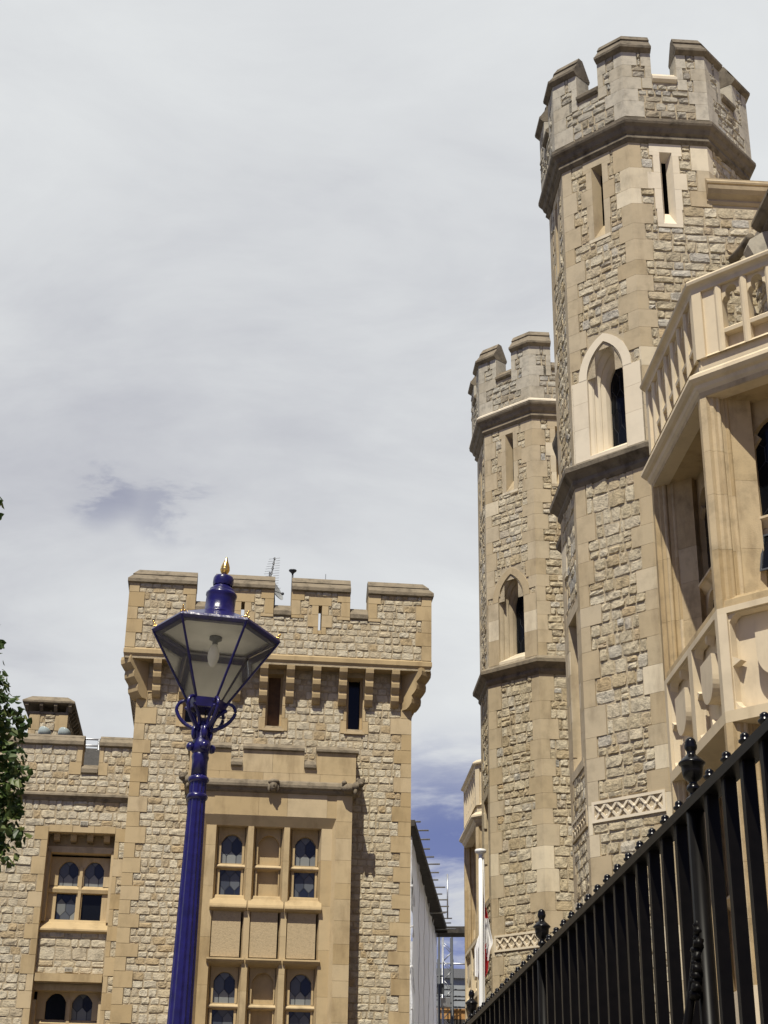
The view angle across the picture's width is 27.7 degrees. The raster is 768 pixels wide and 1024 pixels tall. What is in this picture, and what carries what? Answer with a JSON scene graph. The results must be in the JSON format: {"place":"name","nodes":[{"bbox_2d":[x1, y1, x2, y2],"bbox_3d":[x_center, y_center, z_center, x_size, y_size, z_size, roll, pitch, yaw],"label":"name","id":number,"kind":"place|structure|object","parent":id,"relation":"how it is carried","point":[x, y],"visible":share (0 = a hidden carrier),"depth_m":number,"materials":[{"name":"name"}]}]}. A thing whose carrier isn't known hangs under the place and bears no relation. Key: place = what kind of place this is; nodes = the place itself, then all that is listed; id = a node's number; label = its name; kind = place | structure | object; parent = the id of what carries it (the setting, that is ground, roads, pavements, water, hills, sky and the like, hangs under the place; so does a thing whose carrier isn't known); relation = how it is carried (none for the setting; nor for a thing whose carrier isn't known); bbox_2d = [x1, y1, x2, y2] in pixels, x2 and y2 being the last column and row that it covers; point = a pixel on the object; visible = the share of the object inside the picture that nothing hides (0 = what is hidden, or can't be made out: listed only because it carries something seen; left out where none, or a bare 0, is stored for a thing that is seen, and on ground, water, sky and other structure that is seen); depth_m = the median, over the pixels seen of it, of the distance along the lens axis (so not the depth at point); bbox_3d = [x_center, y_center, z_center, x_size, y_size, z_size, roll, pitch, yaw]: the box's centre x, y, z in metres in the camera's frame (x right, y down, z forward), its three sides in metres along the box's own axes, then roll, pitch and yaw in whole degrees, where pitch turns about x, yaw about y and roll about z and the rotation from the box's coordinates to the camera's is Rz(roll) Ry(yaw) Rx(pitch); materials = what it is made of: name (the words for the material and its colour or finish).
{"place":"outdoors","nodes":[
{"label":"outdoors","id":0,"kind":"place"},
{"bbox_2d":[0,0,767,968],"label":"sky","id":1,"kind":"structure","parent":0,"point":[259,259],"materials":[{"name":"white"}]},
{"bbox_2d":[409,820,464,1023],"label":"sheeted building","id":2,"kind":"structure","parent":0,"point":[429,926],"depth_m":51.55,"materials":[{"name":"white plastic"}]},
{"bbox_2d":[437,959,464,1023],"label":"access platform","id":3,"kind":"structure","parent":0,"point":[458,1016],"depth_m":65.07,"materials":[{"name":"metal"}]},
{"bbox_2d":[440,968,464,1008],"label":"building","id":4,"kind":"structure","parent":0,"point":[459,978],"depth_m":85.44,"materials":[{"name":"grey glass"}]},
{"bbox_2d":[459,36,767,1023],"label":"barracks block","id":5,"kind":"structure","parent":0,"point":[619,448],"depth_m":27.32,"materials":[{"name":"beige stone"}]},
{"bbox_2d":[459,759,481,1020],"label":"bay window","id":6,"kind":"structure","parent":5,"relation":"in","point":[471,837],"depth_m":41.73,"materials":[{"name":"beige stone"}]},
{"bbox_2d":[640,249,767,1023],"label":"bay window","id":7,"kind":"structure","parent":5,"relation":"in","point":[704,384],"depth_m":19.51,"materials":[{"name":"beige stone"}]},
{"label":"path","id":8,"kind":"structure","parent":0,"visible":0},
{"bbox_2d":[151,557,280,1023],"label":"street lamp","id":9,"kind":"object","parent":8,"relation":"on","point":[215,656],"visible":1,"depth_m":7.21,"materials":[{"name":"blue metal"}]},
{"label":"ground","id":10,"kind":"structure","parent":0,"visible":0},
{"bbox_2d":[0,497,33,872],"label":"lime tree","id":11,"kind":"object","parent":10,"relation":"on","point":[11,802],"visible":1,"depth_m":17.08,"materials":[{"name":"green plant"}]},
{"bbox_2d":[0,570,433,1023],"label":"castle building","id":12,"kind":"structure","parent":10,"relation":"on","point":[304,910],"depth_m":30.91,"materials":[{"name":"beige stone"}]},
{"bbox_2d":[38,726,50,733],"bbox_3d":[-7.143,5.187,32.526,0.280,1.429,0.266,2,-25,-3],"label":"floodlight","id":13,"kind":"object","parent":12,"relation":"attached to","point":[43,730],"visible":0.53,"depth_m":32.69,"materials":[{"name":"white glass"}]},
{"bbox_2d":[58,727,70,734],"bbox_3d":[-6.736,5.210,32.562,0.280,1.429,0.266,2,-25,-3],"label":"floodlight","id":14,"kind":"object","parent":12,"relation":"attached to","point":[63,731],"visible":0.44,"depth_m":32.72,"materials":[{"name":"white glass"}]},
{"bbox_2d":[86,738,100,749],"bbox_3d":[-6.360,5.512,33.211,1.700,1.432,0.047,3,-25,-5],"label":"guard rail","id":15,"kind":"object","parent":12,"relation":"on","point":[98,745],"visible":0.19,"depth_m":33.46,"materials":[{"name":"metal"}]},
{"bbox_2d":[179,742,364,1023],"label":"bay window","id":16,"kind":"structure","parent":12,"relation":"in","point":[273,933],"depth_m":30.25,"materials":[{"name":"beige stone"}]},
{"bbox_2d":[265,557,279,585],"bbox_3d":[-2.602,2.342,34.749,0.541,3.080,0.483,2,-25,-3],"label":"television aerial","id":17,"kind":"object","parent":12,"relation":"on","point":[272,568],"visible":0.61,"depth_m":35.30,"materials":[{"name":"grey metal"}]},
{"bbox_2d":[274,584,283,604],"bbox_3d":[-2.425,2.584,34.424,0.484,2.375,0.352,17,-29,-31],"label":"satellite dish","id":18,"kind":"object","parent":12,"relation":"on","point":[278,594],"visible":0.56,"depth_m":34.88,"materials":[{"name":"grey"}]},
{"bbox_2d":[289,569,296,605],"bbox_3d":[-2.071,2.498,34.533,0.180,2.630,0.176,2,-25,-3],"label":"vent pole","id":19,"kind":"object","parent":12,"relation":"on","point":[292,571],"visible":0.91,"depth_m":35.01,"materials":[{"name":"grey metal"}]},
{"bbox_2d":[437,937,452,1023],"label":"hoist mast","id":20,"kind":"object","parent":10,"relation":"on","point":[444,1003],"visible":0.88,"depth_m":64.06,"materials":[{"name":"metal"}]},
{"bbox_2d":[475,848,485,1005],"bbox_3d":[1.690,9.666,26.570,0.213,7.862,0.210,2,-25,-3],"label":"flagpole","id":21,"kind":"object","parent":10,"relation":"on","point":[480,852],"visible":0.94,"depth_m":27.56,"materials":[{"name":"white metal"}]},
{"bbox_2d":[475,896,492,979],"bbox_3d":[1.765,7.477,27.699,0.312,1.631,0.150,2,-25,-3],"label":"flag","id":22,"kind":"object","parent":21,"relation":"hanging from","point":[488,941],"visible":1,"depth_m":27.61,"materials":[{"name":"white fabric"}]},
{"bbox_2d":[462,712,767,1023],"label":"iron railing","id":23,"kind":"object","parent":10,"relation":"on","point":[586,962],"visible":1,"depth_m":3.94,"materials":[{"name":"black metal"}]}
]}

